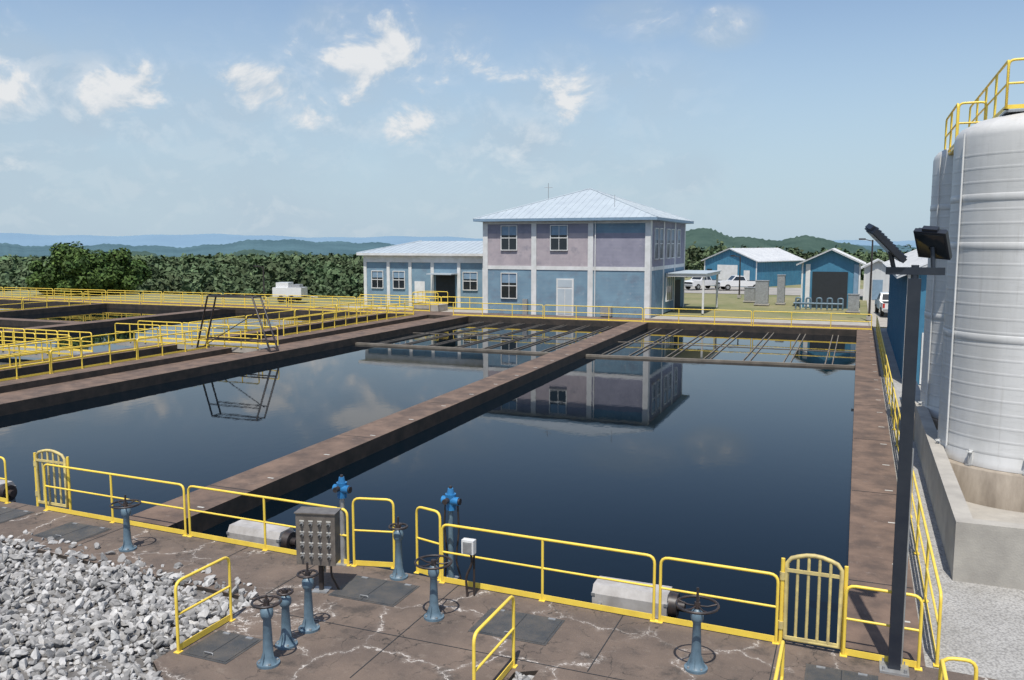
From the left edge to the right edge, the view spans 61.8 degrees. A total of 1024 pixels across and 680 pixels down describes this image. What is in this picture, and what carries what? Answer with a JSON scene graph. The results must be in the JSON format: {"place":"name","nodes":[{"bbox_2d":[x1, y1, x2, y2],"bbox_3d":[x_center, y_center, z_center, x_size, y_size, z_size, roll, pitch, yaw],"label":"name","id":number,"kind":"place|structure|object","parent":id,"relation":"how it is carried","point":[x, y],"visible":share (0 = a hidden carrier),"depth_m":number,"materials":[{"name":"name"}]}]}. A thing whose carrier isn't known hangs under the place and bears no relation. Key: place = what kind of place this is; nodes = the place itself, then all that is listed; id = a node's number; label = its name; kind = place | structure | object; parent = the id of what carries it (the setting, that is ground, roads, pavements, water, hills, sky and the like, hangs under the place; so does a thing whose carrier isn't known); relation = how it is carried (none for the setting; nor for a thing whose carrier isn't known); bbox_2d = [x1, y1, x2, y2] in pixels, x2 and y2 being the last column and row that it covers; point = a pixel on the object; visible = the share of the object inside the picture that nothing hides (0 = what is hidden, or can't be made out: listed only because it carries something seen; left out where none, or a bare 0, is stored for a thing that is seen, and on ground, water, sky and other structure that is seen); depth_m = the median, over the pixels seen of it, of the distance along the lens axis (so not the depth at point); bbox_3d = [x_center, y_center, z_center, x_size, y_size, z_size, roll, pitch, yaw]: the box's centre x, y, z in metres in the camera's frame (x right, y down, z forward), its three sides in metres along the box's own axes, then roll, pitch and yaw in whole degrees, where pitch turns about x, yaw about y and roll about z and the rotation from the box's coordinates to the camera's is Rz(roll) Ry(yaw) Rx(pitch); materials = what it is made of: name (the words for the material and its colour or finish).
{"place":"outdoors","nodes":[
{"label":"outdoors","id":0,"kind":"place"},
{"bbox_2d":[0,314,427,392],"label":"channel wall","id":1,"kind":"structure","parent":0,"point":[51,379],"depth_m":44.54,"materials":[{"name":"concrete"}]},
{"bbox_2d":[0,304,856,650],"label":"water","id":2,"kind":"structure","parent":0,"point":[748,466],"depth_m":26.84,"materials":[{"name":"blue liquid"}]},
{"bbox_2d":[0,318,82,326],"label":"cross wall","id":3,"kind":"structure","parent":2,"relation":"in","point":[21,322],"depth_m":66.28,"materials":[{"name":"concrete"}]},
{"bbox_2d":[355,322,855,367],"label":"effluent launders","id":4,"kind":"object","parent":2,"relation":"in","point":[435,346],"visible":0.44,"depth_m":53.04,"materials":[{"name":"metal"}]},
{"bbox_2d":[21,228,870,258],"bbox_3d":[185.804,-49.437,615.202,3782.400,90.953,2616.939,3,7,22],"label":"wooded hills","id":5,"kind":"structure","parent":0,"point":[706,238],"depth_m":1372.12,"materials":[{"name":"green plant"}]},
{"bbox_2d":[0,233,915,247],"bbox_3d":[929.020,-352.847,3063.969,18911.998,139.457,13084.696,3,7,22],"label":"distant blue ridge","id":6,"kind":"structure","parent":0,"point":[175,241],"depth_m":6422.97,"materials":[{"name":"blue"}]},
{"bbox_2d":[0,239,916,256],"bbox_3d":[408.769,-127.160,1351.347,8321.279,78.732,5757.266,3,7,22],"label":"distant hills","id":7,"kind":"structure","parent":0,"point":[324,248],"depth_m":2861.45,"materials":[{"name":"green plant"}]},
{"bbox_2d":[0,278,925,666],"bbox_3d":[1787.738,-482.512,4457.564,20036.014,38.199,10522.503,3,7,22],"label":"ground","id":8,"kind":"structure","parent":0,"point":[692,306],"depth_m":84.73,"materials":[{"name":"green plant"}]},
{"bbox_2d":[25,260,63,294],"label":"broadleaf tree","id":9,"kind":"object","parent":8,"relation":"on","point":[47,276],"visible":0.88,"depth_m":97.88,"materials":[{"name":"green plant"}]},
{"bbox_2d":[0,303,106,316],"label":"basin divider wall","id":10,"kind":"structure","parent":8,"relation":"on","point":[50,310],"depth_m":79.19,"materials":[{"name":"concrete"}]},
{"bbox_2d":[0,293,90,310],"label":"walkway railing","id":11,"kind":"object","parent":10,"relation":"on","point":[46,301],"visible":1,"depth_m":79.06,"materials":[{"name":"yellow metal"}]},
{"bbox_2d":[44,241,114,295],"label":"broadleaf tree","id":12,"kind":"object","parent":8,"relation":"on","point":[82,268],"visible":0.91,"depth_m":97.73,"materials":[{"name":"green plant"}]},
{"bbox_2d":[0,308,234,338],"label":"basin divider wall","id":13,"kind":"structure","parent":8,"relation":"on","point":[77,326],"depth_m":66.25,"materials":[{"name":"concrete"}]},
{"bbox_2d":[99,247,151,294],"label":"broadleaf tree","id":14,"kind":"object","parent":8,"relation":"on","point":[130,273],"visible":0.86,"depth_m":101.25,"materials":[{"name":"green plant"}]},
{"bbox_2d":[0,313,385,378],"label":"channel wall","id":15,"kind":"structure","parent":8,"relation":"on","point":[39,368],"depth_m":48.30,"materials":[{"name":"concrete"}]},
{"bbox_2d":[0,336,73,366],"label":"walkway railing","id":16,"kind":"object","parent":15,"relation":"on","point":[10,363],"visible":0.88,"depth_m":43.17,"materials":[{"name":"yellow metal"}]},
{"bbox_2d":[0,346,93,357],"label":"service footbridge","id":17,"kind":"object","parent":15,"relation":"attached to","point":[75,353],"visible":0.31,"depth_m":46.90,"materials":[{"name":"metal"}]},
{"bbox_2d":[0,331,70,354],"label":"footbridge railing","id":18,"kind":"object","parent":17,"relation":"on","point":[25,350],"visible":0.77,"depth_m":46.67,"materials":[{"name":"yellow metal"}]},
{"bbox_2d":[0,327,92,351],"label":"footbridge railing","id":19,"kind":"object","parent":17,"relation":"on","point":[4,336],"visible":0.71,"depth_m":48.33,"materials":[{"name":"yellow metal"}]},
{"bbox_2d":[0,328,158,369],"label":"walkway railing","id":20,"kind":"object","parent":15,"relation":"on","point":[78,347],"visible":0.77,"depth_m":44.46,"materials":[{"name":"yellow metal"}]},
{"bbox_2d":[116,338,279,352],"bbox_3d":[-18.913,0.315,51.256,10.800,0.270,1.800,3,7,22],"label":"service footbridge","id":21,"kind":"object","parent":15,"relation":"attached to","point":[234,349],"visible":0.46,"depth_m":50.54,"materials":[{"name":"metal"}]},
{"bbox_2d":[115,323,258,348],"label":"footbridge railing","id":22,"kind":"object","parent":21,"relation":"on","point":[192,343],"visible":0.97,"depth_m":50.19,"materials":[{"name":"yellow metal"}]},
{"bbox_2d":[137,320,278,344],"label":"footbridge railing","id":23,"kind":"object","parent":21,"relation":"on","point":[213,332],"visible":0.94,"depth_m":51.74,"materials":[{"name":"yellow metal"}]},
{"bbox_2d":[188,301,371,338],"bbox_3d":[-15.973,-1.685,62.920,0.100,1.103,21.614,3,7,22],"label":"walkway railing","id":24,"kind":"object","parent":15,"relation":"on","point":[294,323],"visible":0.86,"depth_m":62.07,"materials":[{"name":"yellow metal"}]},
{"bbox_2d":[0,318,432,395],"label":"channel slab","id":25,"kind":"structure","parent":8,"relation":"on","point":[91,378],"depth_m":43.94,"materials":[{"name":"concrete"}]},
{"bbox_2d":[0,329,206,380],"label":"walkway railing","id":26,"kind":"object","parent":25,"relation":"on","point":[50,361],"visible":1,"depth_m":41.77,"materials":[{"name":"yellow metal"}]},
{"bbox_2d":[283,302,413,335],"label":"walkway railing","id":27,"kind":"object","parent":25,"relation":"on","point":[345,324],"visible":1,"depth_m":61.88,"materials":[{"name":"yellow metal"}]},
{"bbox_2d":[0,315,468,415],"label":"basin side wall","id":28,"kind":"structure","parent":8,"relation":"on","point":[32,400],"depth_m":41.34,"materials":[{"name":"concrete"}]},
{"bbox_2d":[196,294,278,351],"bbox_3d":[-15.517,-0.971,48.154,5.200,3.069,0.808,3,7,22],"label":"steel hoist frame","id":29,"kind":"object","parent":28,"relation":"on","point":[256,309],"visible":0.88,"depth_m":48.01,"materials":[{"name":"black metal"}]},
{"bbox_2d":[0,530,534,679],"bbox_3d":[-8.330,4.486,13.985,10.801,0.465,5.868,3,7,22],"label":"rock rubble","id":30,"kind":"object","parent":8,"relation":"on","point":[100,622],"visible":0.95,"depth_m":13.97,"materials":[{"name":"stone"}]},
{"bbox_2d":[272,282,317,302],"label":"white work trailer","id":31,"kind":"object","parent":8,"relation":"on","point":[281,289],"visible":0.81,"depth_m":85.90,"materials":[{"name":"paint"}]},
{"bbox_2d":[129,322,647,533],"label":"basin divider wall","id":32,"kind":"structure","parent":8,"relation":"on","point":[278,477],"depth_m":25.69,"materials":[{"name":"concrete"}]},
{"bbox_2d":[356,240,482,307],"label":"control building annex","id":33,"kind":"object","parent":8,"relation":"on","point":[453,269],"visible":0.5,"depth_m":82.19,"materials":[{"name":"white paint"}]},
{"bbox_2d":[0,297,872,335],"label":"end walkway","id":34,"kind":"structure","parent":8,"relation":"on","point":[729,328],"depth_m":68.74,"materials":[{"name":"brown concrete"}]},
{"bbox_2d":[0,289,413,313],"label":"end railing","id":35,"kind":"object","parent":34,"relation":"on","point":[291,303],"visible":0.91,"depth_m":80.99,"materials":[{"name":"yellow metal"}]},
{"bbox_2d":[0,287,429,310],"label":"walkway railing","id":36,"kind":"object","parent":34,"relation":"on","point":[125,295],"visible":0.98,"depth_m":83.43,"materials":[{"name":"yellow metal"}]},
{"bbox_2d":[453,302,871,329],"bbox_3d":[9.960,-1.914,64.933,32.072,1.103,0.100,3,7,22],"label":"end railing","id":37,"kind":"object","parent":34,"relation":"on","point":[678,315],"visible":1,"depth_m":64.12,"materials":[{"name":"yellow metal"}]},
{"bbox_2d":[0,239,915,297],"bbox_3d":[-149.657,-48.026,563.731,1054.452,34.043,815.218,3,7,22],"label":"distant forest","id":38,"kind":"object","parent":8,"relation":"on","point":[320,275],"visible":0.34,"depth_m":237.11,"materials":[{"name":"green plant"}]},
{"bbox_2d":[0,501,995,679],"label":"concrete deck","id":39,"kind":"structure","parent":8,"relation":"on","point":[636,648],"depth_m":13.05,"materials":[{"name":"concrete"}]},
{"bbox_2d":[0,479,16,501],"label":"drive motor housing","id":40,"kind":"object","parent":39,"relation":"attached to","point":[12,491],"visible":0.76,"depth_m":21.07,"materials":[{"name":"metal"}]},
{"bbox_2d":[0,507,34,523],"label":"floor hatch","id":41,"kind":"object","parent":39,"relation":"on","point":[7,514],"visible":1,"depth_m":19.03,"materials":[{"name":"metal"}]},
{"bbox_2d":[33,449,71,509],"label":"arched safety gate","id":42,"kind":"structure","parent":39,"relation":"on","point":[65,462],"depth_m":19.29,"materials":[{"name":"yellow metal"}]},
{"bbox_2d":[32,522,110,542],"bbox_3d":[-9.151,3.989,17.826,1.180,0.078,0.930,3,7,22],"label":"floor hatch","id":43,"kind":"object","parent":39,"relation":"on","point":[73,532],"visible":1,"depth_m":17.78,"materials":[{"name":"metal"}]},
{"bbox_2d":[43,464,188,536],"bbox_3d":[-8.606,3.392,18.404,4.236,1.094,0.103,3,7,24],"label":"safety railing","id":44,"kind":"object","parent":39,"relation":"on","point":[112,519],"visible":1,"depth_m":18.38,"materials":[{"name":"yellow metal"}]},
{"bbox_2d":[109,495,141,551],"bbox_3d":[-7.558,3.574,16.778,0.577,1.100,0.574,3,7,22],"label":"handwheel valve stand","id":45,"kind":"object","parent":39,"relation":"on","point":[128,546],"visible":1,"depth_m":16.73,"materials":[{"name":"metal"}]},
{"bbox_2d":[173,556,235,653],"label":"safety railing","id":46,"kind":"object","parent":39,"relation":"on","point":[201,634],"visible":1,"depth_m":13.01,"materials":[{"name":"yellow metal"}]},
{"bbox_2d":[181,630,262,663],"bbox_3d":[-4.326,4.563,12.781,0.830,0.078,0.830,3,7,22],"label":"floor hatch","id":47,"kind":"object","parent":39,"relation":"on","point":[222,647],"visible":1,"depth_m":12.73,"materials":[{"name":"metal"}]},
{"bbox_2d":[226,519,295,549],"bbox_3d":[-5.236,4.294,17.746,1.575,0.750,1.068,3,7,22],"label":"drive motor housing","id":48,"kind":"object","parent":39,"relation":"attached to","point":[253,532],"visible":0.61,"depth_m":17.73,"materials":[{"name":"metal"}]},
{"bbox_2d":[250,595,281,669],"bbox_3d":[-3.488,4.130,12.201,0.437,1.030,0.435,3,7,22],"label":"handwheel valve stand","id":49,"kind":"object","parent":39,"relation":"on","point":[268,660],"visible":1,"depth_m":12.15,"materials":[{"name":"metal"}]},
{"bbox_2d":[187,485,351,565],"bbox_3d":[-4.835,3.582,16.735,3.986,1.094,0.103,3,7,24],"label":"safety railing","id":50,"kind":"object","parent":39,"relation":"on","point":[265,547],"visible":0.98,"depth_m":16.79,"materials":[{"name":"yellow metal"}]},
{"bbox_2d":[275,588,297,649],"bbox_3d":[-3.382,4.139,12.789,0.330,0.880,0.330,3,7,22],"label":"handwheel valve stand","id":51,"kind":"object","parent":39,"relation":"on","point":[286,641],"visible":0.98,"depth_m":12.74,"materials":[{"name":"metal"}]},
{"bbox_2d":[296,562,319,633],"bbox_3d":[-3.169,3.980,13.303,0.337,1.080,0.336,3,7,22],"label":"handwheel valve stand","id":52,"kind":"object","parent":39,"relation":"on","point":[309,625],"visible":1,"depth_m":13.26,"materials":[{"name":"metal"}]},
{"bbox_2d":[294,506,341,593],"bbox_3d":[-3.316,3.635,14.705,0.720,1.464,0.415,1,7,8],"label":"control panel","id":53,"kind":"object","parent":39,"relation":"on","point":[318,536],"visible":1,"depth_m":14.54,"materials":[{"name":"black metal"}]},
{"bbox_2d":[332,474,352,566],"bbox_3d":[-3.160,3.371,15.954,0.350,1.730,0.320,3,7,22],"label":"electric valve actuator","id":54,"kind":"object","parent":39,"relation":"on","point":[341,488],"visible":1,"depth_m":15.94,"materials":[{"name":"metal"}]},
{"bbox_2d":[351,497,394,568],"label":"safety railing","id":55,"kind":"object","parent":39,"relation":"on","point":[373,563],"visible":0.86,"depth_m":15.86,"materials":[{"name":"yellow metal"}]},
{"bbox_2d":[328,575,419,606],"bbox_3d":[-2.383,4.329,14.841,1.280,0.078,0.930,3,7,22],"label":"floor hatch","id":56,"kind":"object","parent":39,"relation":"on","point":[376,591],"visible":1,"depth_m":14.79,"materials":[{"name":"metal"}]},
{"bbox_2d":[15,505,776,679],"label":"expansion joints","id":57,"kind":"object","parent":39,"relation":"on","point":[457,647],"visible":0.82,"depth_m":12.88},
{"bbox_2d":[388,516,407,580],"bbox_3d":[-2.038,3.720,15.364,0.357,1.130,0.356,3,7,22],"label":"handwheel valve stand","id":58,"kind":"object","parent":39,"relation":"on","point":[398,574],"visible":1,"depth_m":15.32,"materials":[{"name":"metal"}]},
{"bbox_2d":[414,506,440,580],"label":"safety railing","id":59,"kind":"object","parent":39,"relation":"on","point":[419,570],"visible":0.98,"depth_m":15.43,"materials":[{"name":"yellow metal"}]},
{"bbox_2d":[414,554,452,621],"bbox_3d":[-1.254,3.988,13.719,0.617,0.970,0.614,3,7,22],"label":"handwheel valve stand","id":60,"kind":"object","parent":39,"relation":"on","point":[433,614],"visible":1,"depth_m":13.67,"materials":[{"name":"metal"}]},
{"bbox_2d":[441,486,461,579],"bbox_3d":[-1.075,3.454,15.224,0.367,1.730,0.320,3,7,22],"label":"electric valve actuator","id":61,"kind":"object","parent":39,"relation":"on","point":[450,501],"visible":0.9,"depth_m":15.22,"materials":[{"name":"metal"}]},
{"bbox_2d":[461,538,475,596],"bbox_3d":[-0.721,3.872,14.523,0.220,1.022,0.195,3,7,22],"label":"conduit junction box","id":62,"kind":"object","parent":39,"relation":"on","point":[468,546],"visible":1,"depth_m":14.45,"materials":[{"name":"white metal"}]},
{"bbox_2d":[472,595,517,679],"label":"safety railing","id":63,"kind":"object","parent":39,"relation":"on","point":[503,674],"visible":1,"depth_m":11.62,"materials":[{"name":"yellow metal"}]},
{"bbox_2d":[468,608,564,645],"bbox_3d":[0.082,4.484,13.477,1.280,0.078,0.930,3,7,22],"label":"floor hatch","id":64,"kind":"object","parent":39,"relation":"on","point":[536,629],"visible":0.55,"depth_m":13.43,"materials":[{"name":"metal"}]},
{"bbox_2d":[439,524,656,622],"bbox_3d":[0.512,3.851,14.369,3.926,1.094,0.103,3,7,24],"label":"safety railing","id":65,"kind":"object","parent":39,"relation":"on","point":[542,597],"visible":0.99,"depth_m":14.31,"materials":[{"name":"yellow metal"}]},
{"bbox_2d":[591,576,685,617],"bbox_3d":[2.101,4.655,14.570,1.575,0.750,1.198,3,7,22],"label":"drive motor housing","id":66,"kind":"object","parent":39,"relation":"attached to","point":[622,595],"visible":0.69,"depth_m":14.63,"materials":[{"name":"metal"}]},
{"bbox_2d":[675,587,719,674],"bbox_3d":[2.602,4.062,12.051,0.617,1.200,0.614,3,7,22],"label":"handwheel valve stand","id":67,"kind":"object","parent":39,"relation":"on","point":[695,664],"visible":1,"depth_m":12.01,"materials":[{"name":"metal"}]},
{"bbox_2d":[656,557,779,644],"bbox_3d":[3.163,3.985,13.196,1.884,1.094,0.103,3,7,24],"label":"safety railing","id":68,"kind":"object","parent":39,"relation":"on","point":[727,630],"visible":1,"depth_m":13.16,"materials":[{"name":"yellow metal"}]},
{"bbox_2d":[773,640,784,679],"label":"safety railing","id":69,"kind":"object","parent":39,"relation":"on","point":[780,661],"visible":1,"depth_m":10.45,"materials":[{"name":"yellow metal"}]},
{"bbox_2d":[778,553,848,653],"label":"arched safety gate","id":70,"kind":"structure","parent":39,"relation":"on","point":[786,569],"depth_m":12.62,"materials":[{"name":"yellow metal"}]},
{"bbox_2d":[804,664,877,679],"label":"floor hatch","id":71,"kind":"object","parent":39,"relation":"on","point":[814,672],"visible":1,"depth_m":11.94,"materials":[{"name":"metal"}]},
{"bbox_2d":[840,585,923,670],"bbox_3d":[5.297,4.093,12.252,1.094,1.094,0.103,3,7,24],"label":"safety railing","id":72,"kind":"object","parent":39,"relation":"on","point":[877,657],"visible":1,"depth_m":12.29,"materials":[{"name":"yellow metal"}]},
{"bbox_2d":[865,223,951,677],"bbox_3d":[5.318,1.542,11.808,1.111,6.262,0.519,2,7,14],"label":"floodlight pole","id":73,"kind":"object","parent":39,"relation":"on","point":[932,243],"visible":1,"depth_m":11.63,"materials":[{"name":"metal"}]},
{"bbox_2d":[483,220,685,318],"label":"trim and columns","id":74,"kind":"structure","parent":8,"relation":"on","point":[648,268],"depth_m":70.06,"materials":[{"name":"white paint"}]},
{"bbox_2d":[488,220,684,317],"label":"walls","id":75,"kind":"structure","parent":8,"relation":"on","point":[620,244],"depth_m":70.08,"materials":[{"name":"blue paint"}]},
{"bbox_2d":[473,188,693,223],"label":"roof","id":76,"kind":"structure","parent":75,"relation":"on","point":[589,204],"depth_m":71.54,"materials":[{"name":"white metal"}]},
{"bbox_2d":[501,225,680,301],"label":"windows","id":77,"kind":"structure","parent":75,"relation":"attached to","point":[558,237],"depth_m":71.91,"materials":[{"name":"white glass"}]},
{"bbox_2d":[556,278,680,315],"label":"doors","id":78,"kind":"structure","parent":75,"relation":"attached to","point":[564,291],"depth_m":70.53,"materials":[{"name":"white paint"}]},
{"bbox_2d":[346,306,868,325],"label":"footpath","id":79,"kind":"structure","parent":8,"relation":"on","point":[739,320],"depth_m":67.56,"materials":[{"name":"concrete"}]},
{"bbox_2d":[412,291,447,310],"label":"railed platform","id":80,"kind":"structure","parent":79,"relation":"on","point":[436,306],"depth_m":75.62,"materials":[{"name":"metal"}]},
{"bbox_2d":[666,270,721,313],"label":"entrance canopy","id":81,"kind":"object","parent":8,"relation":"on","point":[695,273],"visible":1,"depth_m":73.13,"materials":[{"name":"white metal"}]},
{"bbox_2d":[701,248,804,286],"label":"blue metal workshop","id":82,"kind":"structure","parent":8,"relation":"on","point":[770,264],"depth_m":119.58,"materials":[{"name":"blue metal"}]},
{"bbox_2d":[704,260,756,286],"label":"doors and trim","id":83,"kind":"structure","parent":82,"relation":"in","point":[727,271],"depth_m":119.07,"materials":[{"name":"white paint"}]},
{"bbox_2d":[754,280,769,304],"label":"electrical cabinet","id":84,"kind":"object","parent":8,"relation":"on","point":[761,292],"visible":1,"depth_m":82.59,"materials":[{"name":"metal"}]},
{"bbox_2d":[684,286,862,296],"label":"parking lot","id":85,"kind":"structure","parent":8,"relation":"on","point":[772,290],"depth_m":108.72,"materials":[{"name":"concrete"}]},
{"bbox_2d":[684,276,721,289],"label":"parked pickup truck","id":86,"kind":"object","parent":85,"relation":"on","point":[696,282],"visible":0.77,"depth_m":109.65,"materials":[{"name":"white paint"}]},
{"bbox_2d":[715,275,755,289],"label":"parked pickup truck","id":87,"kind":"object","parent":85,"relation":"on","point":[732,280],"visible":0.69,"depth_m":108.02,"materials":[{"name":"white paint"}]},
{"bbox_2d":[775,274,785,303],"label":"electrical cabinet","id":88,"kind":"object","parent":8,"relation":"on","point":[781,279],"visible":1,"depth_m":83.82,"materials":[{"name":"metal"}]},
{"bbox_2d":[793,297,843,309],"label":"pipe manifold","id":89,"kind":"object","parent":8,"relation":"on","point":[810,303],"visible":1,"depth_m":77.30,"materials":[{"name":"metal"}]},
{"bbox_2d":[861,259,889,299],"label":"grey shed","id":90,"kind":"structure","parent":8,"relation":"on","point":[880,279],"depth_m":90.05,"materials":[{"name":"paint"}]},
{"bbox_2d":[846,330,924,666],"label":"basin side wall","id":91,"kind":"structure","parent":8,"relation":"on","point":[872,513],"depth_m":18.59,"materials":[{"name":"concrete"}]},
{"bbox_2d":[887,275,926,384],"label":"walls","id":92,"kind":"structure","parent":8,"relation":"on","point":[896,310],"depth_m":41.51,"materials":[{"name":"blue metal"}]},
{"bbox_2d":[882,249,927,278],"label":"roof","id":93,"kind":"structure","parent":92,"relation":"on","point":[912,258],"depth_m":44.21,"materials":[{"name":"metal"}]},
{"bbox_2d":[873,328,1023,679],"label":"gravel yard","id":94,"kind":"structure","parent":8,"relation":"on","point":[982,627],"depth_m":14.19,"materials":[{"name":"grey gravel"}]},
{"bbox_2d":[876,316,942,666],"bbox_3d":[15.497,1.493,35.335,0.100,1.094,50.300,3,7,22],"label":"long safety railing","id":95,"kind":"object","parent":94,"relation":"on","point":[938,615],"visible":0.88,"depth_m":15.73,"materials":[{"name":"yellow metal"}]},
{"bbox_2d":[913,148,953,440],"bbox_3d":[14.387,-1.303,25.481,4.160,9.420,4.160,3,7,22],"label":"white storage tank","id":96,"kind":"object","parent":94,"relation":"on","point":[940,207],"visible":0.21,"depth_m":25.32,"materials":[{"name":"metal"}]},
{"bbox_2d":[914,381,1023,589],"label":"containment wall","id":97,"kind":"structure","parent":94,"relation":"on","point":[983,545],"depth_m":15.42,"materials":[{"name":"concrete"}]},
{"bbox_2d":[935,112,1023,512],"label":"white storage tank","id":98,"kind":"object","parent":94,"relation":"on","point":[980,435],"visible":0.96,"depth_m":19.55,"materials":[{"name":"metal"}]},
{"bbox_2d":[944,58,1023,154],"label":"tank access platform","id":99,"kind":"structure","parent":98,"relation":"on","point":[1005,110],"depth_m":22.37,"materials":[{"name":"metal"}]},
{"bbox_2d":[0,0,1023,240],"label":"sky","id":100,"kind":"structure","parent":0,"point":[776,120],"materials":[{"name":"blue"}]},
{"bbox_2d":[802,250,858,308],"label":"walls","id":101,"kind":"structure","parent":0,"point":[831,261],"depth_m":79.42,"materials":[{"name":"blue paint"}]},
{"bbox_2d":[801,263,860,307],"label":"doors and trim","id":102,"kind":"structure","parent":101,"relation":"attached to","point":[826,285],"depth_m":79.62,"materials":[{"name":"white paint"}]},
{"bbox_2d":[867,300,887,326],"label":"access road","id":103,"kind":"structure","parent":0,"point":[882,320],"depth_m":69.47,"materials":[{"name":"concrete"}]},
{"bbox_2d":[875,292,888,315],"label":"parked pickup truck","id":104,"kind":"object","parent":103,"relation":"on","point":[881,302],"visible":0.48,"depth_m":71.08,"materials":[{"name":"white paint"}]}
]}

